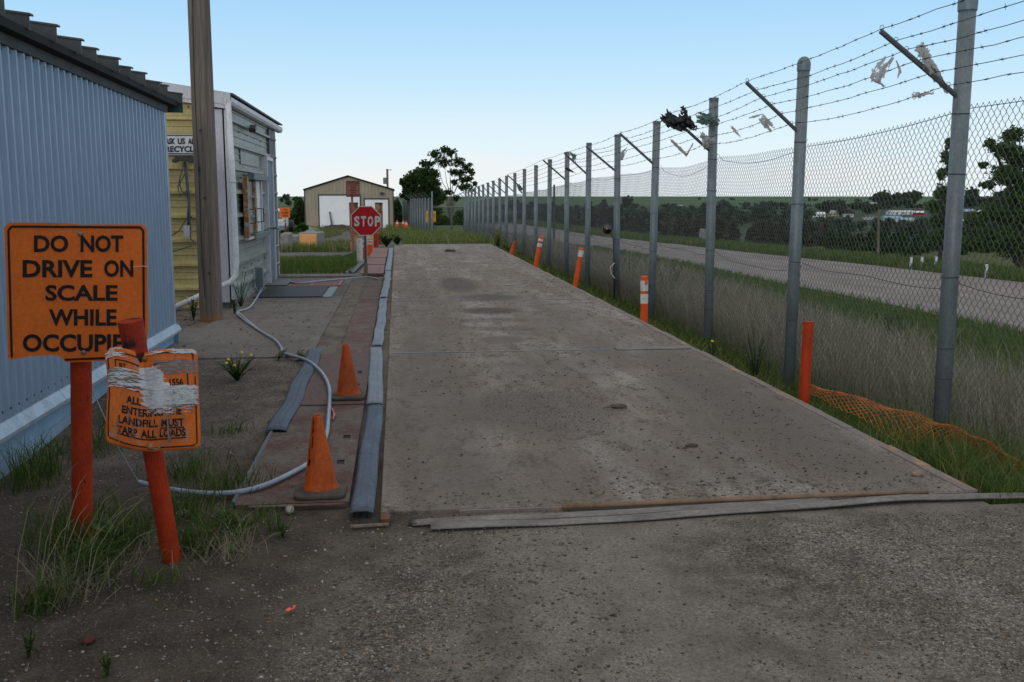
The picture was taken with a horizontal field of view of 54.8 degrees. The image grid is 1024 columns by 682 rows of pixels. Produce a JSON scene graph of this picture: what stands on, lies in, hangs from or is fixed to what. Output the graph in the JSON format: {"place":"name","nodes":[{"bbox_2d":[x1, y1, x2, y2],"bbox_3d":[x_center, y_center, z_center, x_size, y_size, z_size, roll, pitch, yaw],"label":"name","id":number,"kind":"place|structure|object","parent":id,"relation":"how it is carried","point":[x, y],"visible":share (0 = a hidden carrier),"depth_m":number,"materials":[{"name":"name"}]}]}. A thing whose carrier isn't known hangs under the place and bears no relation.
{"place":"outdoors","nodes":[
{"label":"outdoors","id":0,"kind":"place"},
{"bbox_2d":[0,360,302,529],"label":"gravel","id":1,"kind":"structure","parent":0,"point":[230,453],"depth_m":6.67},
{"bbox_2d":[2,500,303,617],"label":"dry grass","id":2,"kind":"structure","parent":0,"point":[225,546],"depth_m":4.39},
{"bbox_2d":[165,277,352,359],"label":"concrete pavement","id":3,"kind":"structure","parent":0,"point":[263,314],"depth_m":12.16,"materials":[{"name":"concrete"}]},
{"bbox_2d":[187,0,222,322],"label":"utility pole","id":4,"kind":"object","parent":3,"relation":"on","point":[205,176],"visible":0.88,"depth_m":12.73,"materials":[{"name":"brown wood"}]},
{"bbox_2d":[136,290,331,495],"bbox_3d":[-2.711,-0.025,11.169,1.150,0.067,11.930,-2,8,-12],"label":"conduit hose","id":5,"kind":"object","parent":3,"relation":"on","point":[264,484],"visible":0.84,"depth_m":5.79,"materials":[{"name":"grey plastic"}]},
{"bbox_2d":[229,271,253,305],"bbox_3d":[-4.033,-0.766,14.679,0.353,0.552,0.419,-5,10,-33],"label":"weed","id":6,"kind":"object","parent":3,"relation":"on","point":[241,298],"visible":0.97,"depth_m":14.68,"materials":[{"name":"green plant"}]},
{"bbox_2d":[265,280,291,285],"bbox_3d":[-4.353,-1.079,18.460,0.380,0.028,1.000,-1,8,-7],"label":"floor plate","id":7,"kind":"object","parent":3,"relation":"on","point":[280,282],"visible":0.86,"depth_m":18.25,"materials":[{"name":"metal"}]},
{"bbox_2d":[253,286,337,297],"bbox_3d":[-3.659,-0.843,16.872,1.250,0.020,1.850,-1,8,-7],"label":"drain grate","id":8,"kind":"object","parent":3,"relation":"on","point":[295,292],"visible":1,"depth_m":16.73,"materials":[{"name":"grey metal"}]},
{"bbox_2d":[287,280,342,286],"bbox_3d":[-3.669,-1.083,18.514,0.950,0.020,1.150,-1,8,-7],"label":"floor plate","id":9,"kind":"object","parent":3,"relation":"on","point":[332,283],"visible":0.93,"depth_m":18.34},
{"bbox_2d":[288,276,378,283],"bbox_3d":[-3.395,-1.168,18.972,1.725,0.051,0.851,-3,9,-20],"label":"conduit hose","id":10,"kind":"object","parent":3,"relation":"on","point":[333,279],"visible":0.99,"depth_m":19.04,"materials":[{"name":"grey plastic"}]},
{"bbox_2d":[279,230,363,256],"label":"gravel yard","id":11,"kind":"structure","parent":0,"point":[345,235],"depth_m":36.74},
{"bbox_2d":[278,209,293,233],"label":"truck","id":12,"kind":"object","parent":11,"relation":"on","point":[281,225],"visible":0.3,"depth_m":60.46,"materials":[{"name":"white paint"}]},
{"bbox_2d":[0,510,665,681],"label":"gravel","id":13,"kind":"structure","parent":0,"point":[266,670],"depth_m":3.92,"materials":[{"name":"gravel"}]},
{"bbox_2d":[0,196,1023,681],"bbox_3d":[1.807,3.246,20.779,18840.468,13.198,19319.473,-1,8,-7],"label":"ground","id":14,"kind":"structure","parent":0,"point":[630,582],"depth_m":4.16,"materials":[{"name":"gravel"}]},
{"bbox_2d":[18,630,36,657],"bbox_3d":[-1.748,1.098,3.572,0.062,0.101,0.060,-5,10,-30],"label":"weed","id":15,"kind":"object","parent":14,"relation":"on","point":[29,648],"visible":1,"depth_m":3.57,"materials":[{"name":"green plant"}]},
{"bbox_2d":[4,223,148,545],"bbox_3d":[-1.995,0.323,4.659,0.644,1.755,0.151,-1,8,-7],"label":"warning sign","id":16,"kind":"object","parent":14,"relation":"on","point":[75,293],"visible":0.89,"depth_m":4.52,"materials":[{"name":"metal"}]},
{"bbox_2d":[14,463,155,618],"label":"dry stalks","id":17,"kind":"object","parent":14,"relation":"on","point":[77,541],"visible":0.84,"depth_m":4.11,"materials":[{"name":"plant"}]},
{"bbox_2d":[0,0,182,477],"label":"metal shed","id":18,"kind":"structure","parent":14,"relation":"on","point":[83,135],"depth_m":7.49,"materials":[{"name":"blue metal"}]},
{"bbox_2d":[99,652,113,675],"bbox_3d":[-1.405,1.115,3.411,0.055,0.086,0.050,-1,8,-7],"label":"weed","id":19,"kind":"object","parent":14,"relation":"on","point":[105,668],"visible":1,"depth_m":3.41,"materials":[{"name":"green plant"}]},
{"bbox_2d":[86,515,135,553],"bbox_3d":[-1.888,0.915,4.613,0.247,0.163,0.214,-1,8,-7],"label":"weed","id":20,"kind":"object","parent":14,"relation":"on","point":[96,523],"visible":0.52,"depth_m":4.62,"materials":[{"name":"green plant"}]},
{"bbox_2d":[0,402,305,622],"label":"green grass","id":21,"kind":"structure","parent":14,"relation":"on","point":[36,464],"depth_m":4.79,"materials":[{"name":"plant"}]},
{"bbox_2d":[105,318,200,563],"bbox_3d":[-1.545,0.502,4.346,0.391,1.216,0.253,-1,8,-7],"label":"warning sign","id":22,"kind":"object","parent":14,"relation":"on","point":[153,410],"visible":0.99,"depth_m":4.22,"materials":[{"name":"metal"}]},
{"bbox_2d":[0,511,343,681],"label":"straw","id":23,"kind":"object","parent":14,"relation":"on","point":[188,610],"visible":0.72,"depth_m":3.89,"materials":[{"name":"beige plant"}]},
{"bbox_2d":[146,79,282,309],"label":"office building","id":24,"kind":"structure","parent":14,"relation":"on","point":[245,131],"depth_m":14.71,"materials":[{"name":"yellow"}]},
{"bbox_2d":[167,134,192,154],"bbox_3d":[-4.705,-2.841,14.280,0.696,0.307,0.020,-1,8,-7],"label":"wall sign","id":25,"kind":"object","parent":24,"relation":"attached to","point":[179,144],"visible":0.4,"depth_m":14.27,"materials":[{"name":"white paint"}]},
{"bbox_2d":[172,157,193,251],"bbox_3d":[-4.779,-1.969,14.312,0.412,1.375,0.145,-1,8,-7],"label":"electric mast","id":26,"kind":"object","parent":24,"relation":"attached to","point":[187,230],"visible":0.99,"depth_m":14.32,"materials":[{"name":"metal"}]},
{"bbox_2d":[242,173,272,239],"bbox_3d":[-4.278,-2.278,16.717,0.139,1.070,2.600,-1,8,-7],"label":"window","id":27,"kind":"structure","parent":24,"relation":"in","point":[252,191],"depth_m":16.36,"materials":[{"name":"white paint"}]},
{"bbox_2d":[261,156,277,282],"bbox_3d":[-4.545,-2.289,18.637,0.178,2.315,0.940,-1,8,-7],"label":"door","id":28,"kind":"structure","parent":24,"relation":"in","point":[270,263],"depth_m":18.39,"materials":[{"name":"metal"}]},
{"bbox_2d":[205,507,246,530],"bbox_3d":[-1.396,0.883,4.848,0.203,0.136,0.204,-1,8,-7],"label":"weed","id":29,"kind":"object","parent":14,"relation":"on","point":[221,511],"visible":0.34,"depth_m":4.83,"materials":[{"name":"green plant"}]},
{"bbox_2d":[217,351,254,380],"bbox_3d":[-2.479,0.237,8.852,0.344,0.253,0.347,-4,9,-25],"label":"flowering weed","id":30,"kind":"object","parent":14,"relation":"on","point":[234,375],"visible":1,"depth_m":8.84,"materials":[{"name":"green plant"}]},
{"bbox_2d":[230,431,272,505],"bbox_3d":[-1.570,0.747,6.030,0.028,0.028,1.600,-1,8,-6],"label":"edge angle","id":31,"kind":"object","parent":14,"relation":"on","point":[253,465],"visible":0.95,"depth_m":5.98,"materials":[{"name":"metal"}]},
{"bbox_2d":[280,208,289,231],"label":"direction sign","id":32,"kind":"object","parent":14,"relation":"on","point":[284,213],"visible":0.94,"depth_m":42.80,"materials":[{"name":"metal"}]},
{"bbox_2d":[280,232,292,251],"bbox_3d":[-8.703,-3.754,38.214,0.356,0.849,1.200,-1,8,-7],"label":"concrete block","id":33,"kind":"object","parent":14,"relation":"on","point":[286,238],"depth_m":37.62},
{"bbox_2d":[265,348,321,431],"bbox_3d":[-1.835,0.354,8.566,0.170,0.048,3.560,-1,8,-7],"label":"rubber strip","id":34,"kind":"object","parent":14,"relation":"on","point":[282,417],"visible":0.98,"depth_m":8.01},
{"bbox_2d":[248,502,344,507],"bbox_3d":[-1.136,0.869,5.221,0.500,0.010,0.025,-1,8,-7],"label":"timber edge","id":35,"kind":"object","parent":14,"relation":"on","point":[313,504],"visible":0.95,"depth_m":5.22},
{"bbox_2d":[289,196,304,225],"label":"dense tree","id":36,"kind":"object","parent":14,"relation":"on","point":[297,215],"visible":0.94,"depth_m":92.17,"materials":[{"name":"green plant"}]},
{"bbox_2d":[287,222,308,232],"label":"thicket","id":37,"kind":"object","parent":14,"relation":"on","point":[302,227],"visible":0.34,"depth_m":65.81,"materials":[{"name":"green plant"}]},
{"bbox_2d":[235,405,363,509],"bbox_3d":[-1.310,0.705,6.476,0.595,0.045,2.490,-1,8,-7],"label":"cover plate","id":38,"kind":"object","parent":14,"relation":"on","point":[296,434],"visible":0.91,"depth_m":6.24,"materials":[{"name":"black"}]},
{"bbox_2d":[294,414,346,499],"bbox_3d":[-1.050,0.617,5.400,0.276,0.435,0.276,-1,8,-7],"label":"traffic cone","id":39,"kind":"object","parent":38,"relation":"on","point":[321,482],"visible":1,"depth_m":5.35,"materials":[{"name":"plastic"}]},
{"bbox_2d":[298,231,324,244],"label":"concrete block","id":40,"kind":"object","parent":14,"relation":"on","point":[308,237],"depth_m":40.64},
{"bbox_2d":[279,249,358,273],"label":"green grass","id":41,"kind":"structure","parent":14,"relation":"on","point":[289,264],"depth_m":22.74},
{"bbox_2d":[277,274,362,277],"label":"concrete kerb","id":42,"kind":"structure","parent":14,"relation":"on","point":[316,275],"depth_m":20.03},
{"bbox_2d":[300,353,369,405],"bbox_3d":[-1.561,0.333,8.992,0.510,0.045,2.560,-1,8,-7],"label":"cover plate","id":43,"kind":"object","parent":14,"relation":"on","point":[329,369],"visible":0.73,"depth_m":8.77,"materials":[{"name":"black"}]},
{"bbox_2d":[332,344,365,400],"bbox_3d":[-1.322,0.241,7.949,0.279,0.435,0.279,-1,8,-7],"label":"traffic cone","id":44,"kind":"object","parent":43,"relation":"on","point":[347,388],"visible":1,"depth_m":7.89,"materials":[{"name":"plastic"}]},
{"bbox_2d":[303,175,394,227],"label":"garage","id":45,"kind":"structure","parent":14,"relation":"on","point":[322,200],"depth_m":87.94,"materials":[{"name":"beige metal"}]},
{"bbox_2d":[318,194,360,226],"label":"overhead door","id":46,"kind":"structure","parent":45,"relation":"in","point":[337,204],"depth_m":87.95,"materials":[{"name":"grey metal"}]},
{"bbox_2d":[364,198,389,227],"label":"overhead door","id":47,"kind":"structure","parent":45,"relation":"in","point":[367,201],"depth_m":88.36,"materials":[{"name":"grey metal"}]},
{"bbox_2d":[346,181,359,253],"bbox_3d":[-4.724,-3.476,29.502,0.405,2.580,0.120,-1,8,-7],"label":"warning sign","id":48,"kind":"object","parent":14,"relation":"on","point":[352,189],"visible":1,"depth_m":29.32,"materials":[{"name":"red"}]},
{"bbox_2d":[349,202,358,250],"bbox_3d":[-5.967,-4.210,37.347,0.346,2.034,0.346,-1,8,-7],"label":"bollard","id":49,"kind":"object","parent":14,"relation":"on","point":[355,207],"visible":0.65,"depth_m":37.23,"materials":[{"name":"metal"}]},
{"bbox_2d":[340,302,378,352],"bbox_3d":[-1.927,-0.212,12.756,0.315,0.045,5.020,-1,8,-7],"label":"cover plate","id":50,"kind":"object","parent":14,"relation":"on","point":[359,336],"visible":0.72,"depth_m":12.21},
{"bbox_2d":[357,239,362,264],"bbox_3d":[-3.710,-2.103,24.083,0.140,0.776,0.140,-1,8,-7],"label":"marker post","id":51,"kind":"object","parent":14,"relation":"on","point":[359,251],"visible":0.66,"depth_m":24.01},
{"bbox_2d":[349,404,382,514],"bbox_3d":[-0.918,0.681,6.387,0.141,0.032,2.711,-1,8,-7],"label":"rubber strip","id":52,"kind":"object","parent":14,"relation":"on","point":[364,494],"visible":1,"depth_m":5.96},
{"bbox_2d":[351,206,380,275],"bbox_3d":[-2.970,-2.009,20.167,0.597,1.479,0.095,-1,8,-7],"label":"stop sign","id":53,"kind":"object","parent":14,"relation":"on","point":[365,221],"visible":0.94,"depth_m":20.08,"materials":[{"name":"metal"}]},
{"bbox_2d":[359,277,382,302],"bbox_3d":[-2.482,-0.920,17.598,0.295,0.045,4.770,-1,8,-7],"label":"cover plate","id":54,"kind":"object","parent":14,"relation":"on","point":[371,293],"visible":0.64,"depth_m":17.14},
{"bbox_2d":[360,265,384,274],"bbox_3d":[-3.051,-1.565,21.705,0.480,0.045,2.580,-1,8,-7],"label":"cover plate","id":55,"kind":"object","parent":14,"relation":"on","point":[376,269],"visible":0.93,"depth_m":21.47,"materials":[{"name":"pink"}]},
{"bbox_2d":[366,346,382,404],"bbox_3d":[-1.259,0.271,9.130,0.136,0.035,3.041,-1,8,-7],"label":"rubber strip","id":56,"kind":"object","parent":14,"relation":"on","point":[375,388],"visible":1,"depth_m":8.74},
{"bbox_2d":[367,258,385,264],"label":"cover plate","id":57,"kind":"object","parent":14,"relation":"on","point":[376,261],"visible":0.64,"depth_m":24.03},
{"bbox_2d":[369,248,387,257],"bbox_3d":[-3.759,-2.494,27.988,0.450,0.045,5.000,-1,8,-7],"label":"cover plate","id":58,"kind":"object","parent":14,"relation":"on","point":[379,253],"visible":0.96,"depth_m":27.32,"materials":[{"name":"pink"}]},
{"bbox_2d":[375,202,382,244],"bbox_3d":[-5.295,-4.582,39.406,0.315,1.862,0.315,-1,8,-7],"label":"bollard","id":59,"kind":"object","parent":14,"relation":"on","point":[379,207],"visible":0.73,"depth_m":39.29,"materials":[{"name":"orange metal"}]},
{"bbox_2d":[371,297,387,345],"bbox_3d":[-1.734,-0.319,13.104,0.137,0.032,5.150,-1,8,-7],"label":"rubber strip","id":60,"kind":"object","parent":14,"relation":"on","point":[378,339],"visible":1,"depth_m":12.40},
{"bbox_2d":[351,513,416,527],"bbox_3d":[-0.647,0.906,4.997,0.330,0.024,0.140,-1,8,-7],"label":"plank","id":61,"kind":"object","parent":14,"relation":"on","point":[371,522],"visible":1,"depth_m":4.98,"materials":[{"name":"brown"}]},
{"bbox_2d":[379,270,390,297],"bbox_3d":[-2.340,-1.104,18.437,0.152,0.040,5.901,-1,8,-6],"label":"rubber strip","id":62,"kind":"object","parent":14,"relation":"on","point":[385,287],"visible":1,"depth_m":17.79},
{"bbox_2d":[378,232,395,246],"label":"bush","id":63,"kind":"object","parent":14,"relation":"on","point":[385,239],"visible":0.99,"depth_m":32.17,"materials":[{"name":"green plant"}]},
{"bbox_2d":[385,248,392,270],"bbox_3d":[-3.222,-2.216,26.056,0.156,0.038,9.800,-1,8,-7],"label":"rubber strip","id":64,"kind":"object","parent":14,"relation":"on","point":[389,260],"visible":1,"depth_m":24.52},
{"bbox_2d":[279,223,517,251],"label":"green grass","id":65,"kind":"structure","parent":14,"relation":"on","point":[409,234],"depth_m":39.82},
{"bbox_2d":[394,198,406,221],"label":"dense tree","id":66,"kind":"object","parent":14,"relation":"on","point":[397,211],"visible":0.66,"depth_m":110.17,"materials":[{"name":"green plant"}]},
{"bbox_2d":[399,193,432,230],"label":"chain link fence","id":67,"kind":"object","parent":14,"relation":"on","point":[413,211],"visible":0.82,"depth_m":79.33,"materials":[{"name":"metal"}]},
{"bbox_2d":[399,166,446,221],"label":"dense tree","id":68,"kind":"object","parent":14,"relation":"on","point":[413,181],"visible":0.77,"depth_m":89.98,"materials":[{"name":"green plant"}]},
{"bbox_2d":[431,191,464,231],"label":"pipe gate","id":69,"kind":"structure","parent":14,"relation":"on","point":[463,226],"depth_m":68.81,"materials":[{"name":"metal"}]},
{"bbox_2d":[419,145,477,229],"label":"cottonwood tree","id":70,"kind":"object","parent":14,"relation":"on","point":[433,172],"visible":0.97,"depth_m":82.65,"materials":[{"name":"green plant"}]},
{"bbox_2d":[429,208,470,225],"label":"bush","id":71,"kind":"object","parent":14,"relation":"on","point":[458,215],"visible":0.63,"depth_m":95.81,"materials":[{"name":"green plant"}]},
{"bbox_2d":[533,236,542,266],"bbox_3d":[0.613,-2.050,23.374,0.268,0.853,0.120,-1,8,-7],"label":"marker post","id":72,"kind":"object","parent":14,"relation":"on","point":[538,250],"visible":0.94,"depth_m":23.32,"materials":[{"name":"orange plastic"}]},
{"bbox_2d":[573,248,583,286],"bbox_3d":[1.215,-1.299,18.253,0.237,0.844,0.098,-2,9,-15],"label":"marker post","id":73,"kind":"object","parent":14,"relation":"on","point":[578,266],"visible":0.9,"depth_m":18.21,"materials":[{"name":"orange plastic"}]},
{"bbox_2d":[538,199,671,235],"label":"thicket","id":74,"kind":"object","parent":14,"relation":"on","point":[665,224],"visible":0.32,"depth_m":118.62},
{"bbox_2d":[412,497,830,525],"bbox_3d":[0.608,0.887,5.159,2.254,0.023,0.087,-1,8,-10],"label":"rubber strip","id":75,"kind":"object","parent":14,"relation":"on","point":[420,522],"visible":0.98,"depth_m":5.12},
{"bbox_2d":[530,202,735,231],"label":"thicket","id":76,"kind":"object","parent":14,"relation":"on","point":[723,212],"visible":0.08,"depth_m":191.24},
{"bbox_2d":[640,276,647,322],"bbox_3d":[1.754,-0.399,13.114,0.114,0.936,0.112,-1,8,-7],"label":"marker post","id":77,"kind":"object","parent":14,"relation":"on","point":[644,298],"visible":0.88,"depth_m":13.06,"materials":[{"name":"orange plastic"}]},
{"bbox_2d":[321,512,1023,681],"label":"mud crumbs","id":78,"kind":"object","parent":14,"relation":"on","point":[647,630],"visible":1,"depth_m":4.05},
{"bbox_2d":[381,244,977,514],"bbox_3d":[-0.718,-1.098,19.685,3.301,0.316,29.209,-1,8,-7],"label":"weighbridge","id":79,"kind":"object","parent":14,"relation":"on","point":[545,462],"visible":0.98,"depth_m":7.44,"materials":[{"name":"concrete"}]},
{"bbox_2d":[481,381,613,443],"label":"gravel","id":80,"kind":"structure","parent":79,"relation":"on","point":[551,409],"depth_m":7.65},
{"bbox_2d":[400,250,940,506],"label":"mud crumbs","id":81,"kind":"object","parent":79,"relation":"on","point":[730,477],"visible":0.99,"depth_m":6.61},
{"bbox_2d":[658,373,893,478],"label":"gravel","id":82,"kind":"structure","parent":79,"relation":"on","point":[764,420],"depth_m":7.08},
{"bbox_2d":[613,204,790,224],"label":"thicket","id":83,"kind":"object","parent":14,"relation":"on","point":[744,217],"visible":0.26,"depth_m":430.66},
{"bbox_2d":[460,490,975,513],"bbox_3d":[1.149,0.878,5.312,2.860,0.084,0.045,-1,8,-7],"label":"steel edge bar","id":84,"kind":"object","parent":14,"relation":"on","point":[691,501],"visible":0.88,"depth_m":5.28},
{"bbox_2d":[430,492,1023,529],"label":"rubber strip","id":85,"kind":"object","parent":14,"relation":"on","point":[660,515],"visible":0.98,"depth_m":5.13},
{"bbox_2d":[457,0,1023,467],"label":"chain link fence","id":86,"kind":"object","parent":14,"relation":"on","point":[957,164],"visible":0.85,"depth_m":10.02,"materials":[{"name":"metal"}]},
{"bbox_2d":[602,224,614,298],"bbox_3d":[1.829,-1.478,18.581,0.261,1.434,0.146,-1,8,-7],"label":"convex mirror","id":87,"kind":"object","parent":86,"relation":"attached to","point":[606,228],"visible":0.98,"depth_m":18.57,"materials":[{"name":"grey glass"}]},
{"bbox_2d":[664,109,694,131],"bbox_3d":[2.096,-2.792,12.505,0.461,0.297,0.196,-1,8,-7],"label":"plastic bag","id":88,"kind":"object","parent":86,"relation":"attached to","point":[680,123],"visible":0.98,"depth_m":12.47,"materials":[{"name":"black"}]},
{"bbox_2d":[700,132,714,149],"bbox_3d":[2.518,-2.571,12.687,0.236,0.238,0.083,-1,8,-7],"label":"plastic bag","id":89,"kind":"object","parent":86,"relation":"attached to","point":[705,141],"visible":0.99,"depth_m":12.67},
{"bbox_2d":[696,111,719,130],"bbox_3d":[2.509,-2.819,12.675,0.306,0.246,0.134,-1,8,-7],"label":"plastic bag","id":90,"kind":"object","parent":86,"relation":"attached to","point":[704,117],"visible":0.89,"depth_m":12.65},
{"bbox_2d":[758,114,774,131],"bbox_3d":[2.669,-2.287,10.353,0.179,0.200,0.089,-1,8,-7],"label":"plastic bag","id":91,"kind":"object","parent":86,"relation":"attached to","point":[765,122],"visible":1,"depth_m":10.34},
{"bbox_2d":[870,56,893,86],"bbox_3d":[2.650,-1.928,7.063,0.168,0.227,0.045,-1,8,-7],"label":"plastic bag","id":92,"kind":"object","parent":86,"relation":"hanging from","point":[879,75],"visible":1,"depth_m":7.06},
{"bbox_2d":[810,384,1022,476],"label":"safety netting","id":93,"kind":"object","parent":86,"relation":"attached to","point":[879,406],"visible":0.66,"depth_m":7.46,"materials":[{"name":"orange plastic"}]},
{"bbox_2d":[914,42,947,93],"bbox_3d":[2.998,-1.945,7.041,0.292,0.362,0.092,-1,8,-7],"label":"plastic bag","id":94,"kind":"object","parent":86,"relation":"attached to","point":[923,53],"visible":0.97,"depth_m":7.01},
{"bbox_2d":[490,200,998,210],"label":"thicket","id":95,"kind":"object","parent":14,"relation":"on","point":[883,207],"visible":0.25,"depth_m":717.49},
{"bbox_2d":[667,211,829,247],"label":"thicket","id":96,"kind":"object","parent":14,"relation":"on","point":[727,234],"visible":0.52,"depth_m":92.64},
{"bbox_2d":[737,329,772,377],"bbox_3d":[2.549,0.150,10.333,0.350,0.599,0.238,-1,8,-7],"label":"weed","id":97,"kind":"object","parent":14,"relation":"on","point":[756,370],"visible":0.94,"depth_m":10.37,"materials":[{"name":"green plant"}]},
{"bbox_2d":[753,201,773,223],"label":"distant tree","id":98,"kind":"object","parent":14,"relation":"on","point":[761,212],"visible":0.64,"depth_m":346.08,"materials":[{"name":"green plant"}]},
{"bbox_2d":[798,321,813,403],"bbox_3d":[2.459,0.329,8.296,0.092,0.993,0.151,4,9,27],"label":"pipe post","id":99,"kind":"object","parent":14,"relation":"on","point":[806,362],"visible":0.6,"depth_m":8.25,"materials":[{"name":"red paint"}]},
{"bbox_2d":[876,305,909,340],"bbox_3d":[5.824,-0.177,15.129,0.585,0.749,0.499,1,8,8],"label":"shrub","id":100,"kind":"object","parent":14,"relation":"on","point":[888,325],"visible":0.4,"depth_m":15.06,"materials":[{"name":"green plant"}]},
{"bbox_2d":[805,215,1001,240],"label":"thicket","id":101,"kind":"object","parent":14,"relation":"on","point":[921,222],"visible":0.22,"depth_m":164.70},
{"bbox_2d":[815,216,1002,231],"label":"thicket","id":102,"kind":"object","parent":14,"relation":"on","point":[862,224],"visible":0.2,"depth_m":347.82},
{"bbox_2d":[821,228,1014,256],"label":"thicket","id":103,"kind":"object","parent":14,"relation":"on","point":[893,244],"visible":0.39,"depth_m":72.68,"materials":[{"name":"green plant"}]},
{"bbox_2d":[925,138,964,260],"bbox_3d":[17.192,-5.139,39.049,1.846,5.745,1.289,-1,8,-7],"label":"slender tree","id":104,"kind":"object","parent":14,"relation":"on","point":[936,221],"visible":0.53,"depth_m":38.81,"materials":[{"name":"green plant"}]},
{"bbox_2d":[961,125,1023,267],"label":"leafy tree","id":105,"kind":"object","parent":14,"relation":"on","point":[1018,162],"visible":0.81,"depth_m":35.76,"materials":[{"name":"green plant"}]},
{"bbox_2d":[4,0,1023,195],"label":"sky","id":106,"kind":"structure","parent":0,"point":[361,89],"materials":[{"name":"blue"}]},
{"bbox_2d":[468,228,1023,463],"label":"dry grass","id":107,"kind":"structure","parent":0,"point":[992,393],"depth_m":12.02,"materials":[{"name":"plant"}]},
{"bbox_2d":[484,224,1023,331],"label":"road","id":108,"kind":"structure","parent":0,"point":[1012,285],"depth_m":30.47,"materials":[{"name":"asphalt"}]},
{"bbox_2d":[493,244,1023,504],"bbox_3d":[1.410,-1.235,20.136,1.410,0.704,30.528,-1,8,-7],"label":"green grass","id":109,"kind":"structure","parent":0,"point":[867,428],"depth_m":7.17,"materials":[{"name":"plant"}]},
{"bbox_2d":[511,218,1023,281],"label":"green grass","id":110,"kind":"structure","parent":0,"point":[982,269],"depth_m":40.65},
{"bbox_2d":[663,508,1023,681],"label":"gravel","id":111,"kind":"structure","parent":0,"point":[916,613],"depth_m":4.24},
{"bbox_2d":[863,393,1023,502],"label":"green grass","id":112,"kind":"structure","parent":0,"point":[1019,458],"depth_m":6.95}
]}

